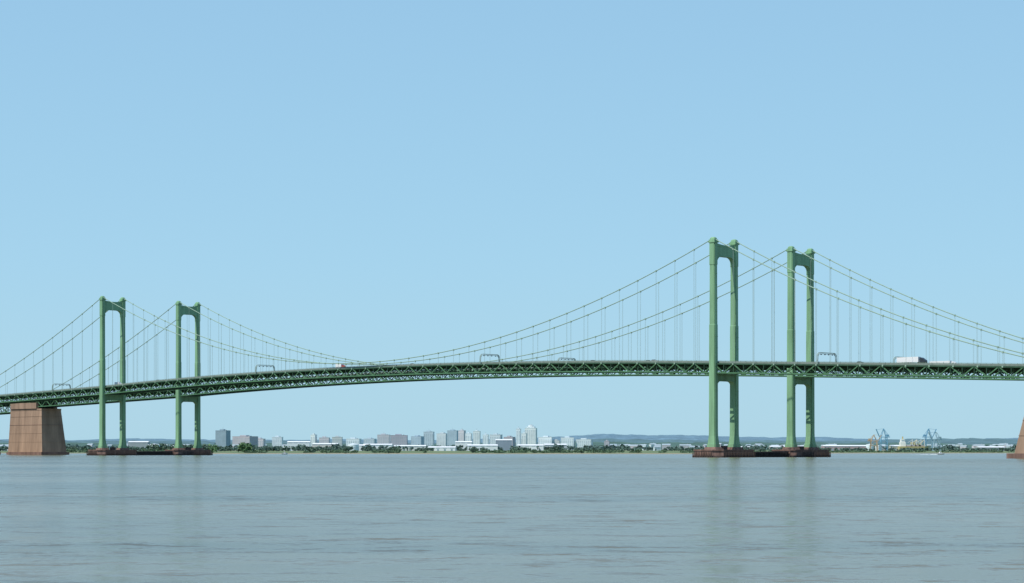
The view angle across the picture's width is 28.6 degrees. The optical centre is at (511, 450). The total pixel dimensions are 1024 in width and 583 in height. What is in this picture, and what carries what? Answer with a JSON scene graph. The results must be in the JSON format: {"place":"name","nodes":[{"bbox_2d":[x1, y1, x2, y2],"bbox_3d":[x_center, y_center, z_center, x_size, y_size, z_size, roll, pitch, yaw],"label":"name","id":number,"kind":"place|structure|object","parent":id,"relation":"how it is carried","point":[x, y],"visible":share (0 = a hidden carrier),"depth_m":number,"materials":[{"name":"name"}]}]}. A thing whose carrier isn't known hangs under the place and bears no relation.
{"place":"outdoors","nodes":[
{"label":"outdoors","id":0,"kind":"place"},
{"bbox_2d":[0,450,1014,453],"bbox_3d":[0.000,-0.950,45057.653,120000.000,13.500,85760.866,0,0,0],"label":"shore ground","id":1,"kind":"structure","parent":0,"point":[435,452],"depth_m":2607.43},
{"bbox_2d":[128,441,149,450],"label":"warehouse","id":2,"kind":"structure","parent":1,"relation":"on","point":[140,444],"depth_m":4700.26,"materials":[{"name":"grey metal"}]},
{"bbox_2d":[215,429,230,450],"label":"office building","id":3,"kind":"structure","parent":1,"relation":"on","point":[222,437],"depth_m":5200.42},
{"bbox_2d":[208,442,252,452],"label":"shore trees","id":4,"kind":"object","parent":1,"relation":"on","point":[243,446],"visible":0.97,"depth_m":2499.15,"materials":[{"name":"green plant"}]},
{"bbox_2d":[232,435,257,445],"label":"brick apartment building","id":5,"kind":"structure","parent":1,"relation":"on","point":[249,439],"depth_m":5402.87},
{"bbox_2d":[258,438,264,446],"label":"brick apartment building","id":6,"kind":"structure","parent":1,"relation":"on","point":[261,441],"depth_m":5598.97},
{"bbox_2d":[272,436,282,446],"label":"office building","id":7,"kind":"structure","parent":1,"relation":"on","point":[277,440],"depth_m":5500.11,"materials":[{"name":"grey concrete"}]},
{"bbox_2d":[287,441,310,450],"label":"warehouse","id":8,"kind":"structure","parent":1,"relation":"on","point":[296,443],"depth_m":4600.12,"materials":[{"name":"grey metal"}]},
{"bbox_2d":[311,433,316,445],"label":"office building","id":9,"kind":"structure","parent":1,"relation":"on","point":[313,438],"depth_m":5600.82,"materials":[{"name":"grey concrete"}]},
{"bbox_2d":[67,443,563,452],"bbox_3d":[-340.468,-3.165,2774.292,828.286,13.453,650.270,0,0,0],"label":"riverbank trees","id":10,"kind":"object","parent":1,"relation":"on","point":[309,449],"visible":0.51,"depth_m":2660.76,"materials":[{"name":"green plant"}]},
{"bbox_2d":[319,436,329,442],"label":"apartment building","id":11,"kind":"structure","parent":1,"relation":"on","point":[323,439],"depth_m":5600.09,"materials":[{"name":"grey concrete"}]},
{"bbox_2d":[312,443,338,450],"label":"warehouse","id":12,"kind":"structure","parent":1,"relation":"on","point":[321,444],"depth_m":4500.65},
{"bbox_2d":[332,436,342,445],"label":"apartment building","id":13,"kind":"structure","parent":1,"relation":"on","point":[337,439],"depth_m":5800.03,"materials":[{"name":"grey concrete"}]},
{"bbox_2d":[346,437,360,445],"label":"office building","id":14,"kind":"structure","parent":1,"relation":"on","point":[353,440],"depth_m":5200.76,"materials":[{"name":"grey concrete"}]},
{"bbox_2d":[348,444,358,450],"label":"storage tank","id":15,"kind":"object","parent":1,"relation":"on","point":[355,446],"visible":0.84,"depth_m":4289.41,"materials":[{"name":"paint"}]},
{"bbox_2d":[364,438,376,443],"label":"office building","id":16,"kind":"structure","parent":1,"relation":"on","point":[370,441],"depth_m":5901.03,"materials":[{"name":"grey concrete"}]},
{"bbox_2d":[370,444,392,448],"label":"warehouse","id":17,"kind":"structure","parent":1,"relation":"on","point":[378,445],"depth_m":4700.33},
{"bbox_2d":[377,434,389,443],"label":"apartment building","id":18,"kind":"structure","parent":1,"relation":"on","point":[383,438],"depth_m":6100.08,"materials":[{"name":"grey concrete"}]},
{"bbox_2d":[390,434,407,445],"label":"brick office building","id":19,"kind":"structure","parent":1,"relation":"on","point":[398,439],"depth_m":5499.98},
{"bbox_2d":[394,445,425,450],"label":"warehouse","id":20,"kind":"structure","parent":1,"relation":"on","point":[416,446],"depth_m":4500.67,"materials":[{"name":"white metal"}]},
{"bbox_2d":[411,435,423,444],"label":"office building","id":21,"kind":"structure","parent":1,"relation":"on","point":[417,439],"depth_m":5500.52,"materials":[{"name":"blue glass"}]},
{"bbox_2d":[424,431,433,445],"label":"office tower","id":22,"kind":"structure","parent":1,"relation":"on","point":[428,438],"depth_m":6000.34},
{"bbox_2d":[436,432,446,445],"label":"office tower","id":23,"kind":"structure","parent":1,"relation":"on","point":[441,438],"depth_m":6199.33,"materials":[{"name":"grey concrete"}]},
{"bbox_2d":[428,446,456,450],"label":"warehouse","id":24,"kind":"structure","parent":1,"relation":"on","point":[445,448],"depth_m":4300.17,"materials":[{"name":"white metal"}]},
{"bbox_2d":[447,429,457,445],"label":"glass office tower","id":25,"kind":"structure","parent":1,"relation":"on","point":[452,436],"depth_m":5900.24,"materials":[{"name":"blue glass"}]},
{"bbox_2d":[458,429,465,440],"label":"office tower","id":26,"kind":"structure","parent":1,"relation":"on","point":[461,434],"depth_m":6100.66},
{"bbox_2d":[455,441,472,450],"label":"warehouse","id":27,"kind":"structure","parent":1,"relation":"on","point":[461,443],"depth_m":4500.21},
{"bbox_2d":[465,432,471,440],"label":"office building","id":28,"kind":"structure","parent":1,"relation":"on","point":[468,436],"depth_m":5700.44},
{"bbox_2d":[473,430,480,443],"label":"office tower","id":29,"kind":"structure","parent":1,"relation":"on","point":[476,436],"depth_m":6200.31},
{"bbox_2d":[467,444,497,450],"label":"warehouse","id":30,"kind":"structure","parent":1,"relation":"on","point":[491,446],"depth_m":4300.37,"materials":[{"name":"white metal"}]},
{"bbox_2d":[483,434,488,443],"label":"office building","id":31,"kind":"structure","parent":1,"relation":"on","point":[485,438],"depth_m":5900.38,"materials":[{"name":"grey concrete"}]},
{"bbox_2d":[490,433,501,443],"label":"office building","id":32,"kind":"structure","parent":1,"relation":"on","point":[494,436],"depth_m":5601.18,"materials":[{"name":"grey concrete"}]},
{"bbox_2d":[495,439,511,450],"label":"factory building","id":33,"kind":"structure","parent":1,"relation":"on","point":[505,444],"depth_m":4600.02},
{"bbox_2d":[0,445,1014,451],"bbox_3d":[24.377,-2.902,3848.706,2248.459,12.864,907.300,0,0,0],"label":"distant treeline","id":34,"kind":"object","parent":1,"relation":"on","point":[294,448],"visible":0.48,"depth_m":3655.57,"materials":[{"name":"green plant"}]},
{"bbox_2d":[504,436,514,445],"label":"brick office building","id":35,"kind":"structure","parent":1,"relation":"on","point":[512,438],"depth_m":5500.01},
{"bbox_2d":[4,444,1015,450],"bbox_3d":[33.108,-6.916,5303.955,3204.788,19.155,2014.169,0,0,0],"label":"city trees","id":36,"kind":"object","parent":1,"relation":"on","point":[602,446],"visible":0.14,"depth_m":4816.30,"materials":[{"name":"green plant"}]},
{"bbox_2d":[516,426,520,445],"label":"office tower","id":37,"kind":"structure","parent":1,"relation":"on","point":[518,435],"depth_m":5900.33,"materials":[{"name":"grey concrete"}]},
{"bbox_2d":[521,432,526,443],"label":"office building","id":38,"kind":"structure","parent":1,"relation":"on","point":[523,437],"depth_m":5700.56,"materials":[{"name":"grey concrete"}]},
{"bbox_2d":[517,444,543,450],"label":"warehouse","id":39,"kind":"structure","parent":1,"relation":"on","point":[533,446],"depth_m":4400.06,"materials":[{"name":"white metal"}]},
{"bbox_2d":[525,424,536,443],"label":"domed office tower","id":40,"kind":"structure","parent":1,"relation":"on","point":[531,430],"depth_m":6000.11,"materials":[{"name":"grey concrete"}]},
{"bbox_2d":[66,448,1014,452],"bbox_3d":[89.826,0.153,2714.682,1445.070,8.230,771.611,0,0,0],"label":"marsh shrubs","id":41,"kind":"object","parent":1,"relation":"on","point":[84,450],"visible":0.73,"depth_m":2475.78,"materials":[{"name":"green plant"}]},
{"bbox_2d":[538,436,554,443],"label":"office building","id":42,"kind":"structure","parent":1,"relation":"on","point":[546,440],"depth_m":5500.50,"materials":[{"name":"grey concrete"}]},
{"bbox_2d":[544,444,566,447],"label":"warehouse","id":43,"kind":"structure","parent":1,"relation":"on","point":[550,445],"depth_m":4701.15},
{"bbox_2d":[553,439,559,443],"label":"apartment building","id":44,"kind":"structure","parent":1,"relation":"on","point":[556,441],"depth_m":5500.03,"materials":[{"name":"grey concrete"}]},
{"bbox_2d":[561,436,574,449],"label":"apartment building","id":45,"kind":"structure","parent":1,"relation":"on","point":[569,440],"depth_m":5399.87,"materials":[{"name":"grey concrete"}]},
{"bbox_2d":[576,438,592,447],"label":"apartment building","id":46,"kind":"structure","parent":1,"relation":"on","point":[581,442],"depth_m":5401.20,"materials":[{"name":"grey concrete"}]},
{"bbox_2d":[653,445,660,450],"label":"house","id":47,"kind":"structure","parent":1,"relation":"on","point":[658,448],"depth_m":5065.39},
{"bbox_2d":[662,444,670,449],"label":"house","id":48,"kind":"structure","parent":1,"relation":"on","point":[664,446],"depth_m":6346.34,"materials":[{"name":"white"}]},
{"bbox_2d":[679,444,690,450],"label":"building","id":49,"kind":"structure","parent":1,"relation":"on","point":[685,445],"depth_m":5187.26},
{"bbox_2d":[821,445,865,450],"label":"warehouse","id":50,"kind":"structure","parent":1,"relation":"on","point":[832,447],"depth_m":4700.25,"materials":[{"name":"white metal"}]},
{"bbox_2d":[866,444,873,450],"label":"storage tank","id":51,"kind":"object","parent":1,"relation":"on","point":[868,446],"visible":0.72,"depth_m":4692.41,"materials":[{"name":"metal"}]},
{"bbox_2d":[867,435,881,450],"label":"port crane","id":52,"kind":"object","parent":1,"relation":"on","point":[875,440],"visible":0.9,"depth_m":4446.76,"materials":[{"name":"paint"}]},
{"bbox_2d":[876,429,889,450],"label":"port crane","id":53,"kind":"object","parent":1,"relation":"on","point":[881,440],"visible":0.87,"depth_m":4497.15,"materials":[{"name":"paint"}]},
{"bbox_2d":[889,445,898,450],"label":"warehouse","id":54,"kind":"structure","parent":1,"relation":"on","point":[893,446],"depth_m":4500.41,"materials":[{"name":"white metal"}]},
{"bbox_2d":[923,429,936,447],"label":"port crane","id":55,"kind":"object","parent":1,"relation":"on","point":[926,440],"visible":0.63,"depth_m":4496.95,"materials":[{"name":"paint"}]},
{"bbox_2d":[928,432,941,450],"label":"port crane","id":56,"kind":"object","parent":1,"relation":"on","point":[938,438],"visible":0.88,"depth_m":4448.13,"materials":[{"name":"paint"}]},
{"bbox_2d":[975,446,1005,450],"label":"warehouse","id":57,"kind":"structure","parent":1,"relation":"on","point":[987,447],"depth_m":4700.09,"materials":[{"name":"white metal"}]},
{"bbox_2d":[0,442,1016,449],"bbox_3d":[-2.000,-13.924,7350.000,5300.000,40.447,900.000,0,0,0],"label":"wooded ridge","id":58,"kind":"structure","parent":0,"point":[700,444],"depth_m":7488.50,"materials":[{"name":"green plant"}]},
{"bbox_2d":[0,438,1017,444],"bbox_3d":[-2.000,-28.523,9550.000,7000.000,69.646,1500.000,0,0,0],"label":"wooded hills","id":59,"kind":"structure","parent":0,"point":[969,441],"depth_m":9755.98,"materials":[{"name":"green plant"}]},
{"bbox_2d":[0,434,1017,442],"bbox_3d":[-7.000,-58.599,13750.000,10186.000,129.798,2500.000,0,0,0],"label":"distant hills","id":60,"kind":"structure","parent":0,"point":[660,437],"depth_m":14072.49,"materials":[{"name":"green plant"}]},
{"bbox_2d":[0,453,1023,582],"bbox_3d":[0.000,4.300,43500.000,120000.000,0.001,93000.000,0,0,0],"label":"river water","id":61,"kind":"structure","parent":0,"point":[562,518],"depth_m":126.47,"materials":[{"name":"blue liquid"}]},
{"bbox_2d":[0,237,1023,457],"bbox_3d":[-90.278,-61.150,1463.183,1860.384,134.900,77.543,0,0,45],"label":"suspension bridge","id":62,"kind":"structure","parent":61,"relation":"in","point":[714,448],"depth_m":1274.83,"materials":[{"name":"green metal"}]},
{"bbox_2d":[479,354,499,363],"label":"overhead sign gantry","id":63,"kind":"object","parent":62,"relation":"attached to","point":[497,355],"visible":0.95,"depth_m":1362.94,"materials":[{"name":"metal"}]},
{"bbox_2d":[816,352,836,363],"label":"overhead sign gantry","id":64,"kind":"object","parent":62,"relation":"attached to","point":[834,354],"visible":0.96,"depth_m":1166.74,"materials":[{"name":"metal"}]},
{"bbox_2d":[897,357,926,362],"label":"semi truck","id":65,"kind":"object","parent":62,"relation":"on","point":[909,359],"visible":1,"depth_m":1118.19,"materials":[{"name":"white paint"}]},
{"bbox_2d":[0,246,1023,456],"bbox_3d":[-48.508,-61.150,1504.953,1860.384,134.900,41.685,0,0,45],"label":"suspension bridge","id":66,"kind":"structure","parent":61,"relation":"in","point":[36,428],"depth_m":1519.86,"materials":[{"name":"green metal"}]},
{"bbox_2d":[929,361,955,362],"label":"semi truck","id":67,"kind":"object","parent":66,"relation":"on","point":[944,361],"visible":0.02,"depth_m":1192.64,"materials":[{"name":"white paint"}]},
{"bbox_2d":[898,437,927,450],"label":"cargo ship","id":68,"kind":"object","parent":61,"relation":"on","point":[902,443],"visible":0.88,"depth_m":4291.00},
{"bbox_2d":[0,0,1023,439],"label":"sky","id":69,"kind":"structure","parent":0,"point":[373,181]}
]}

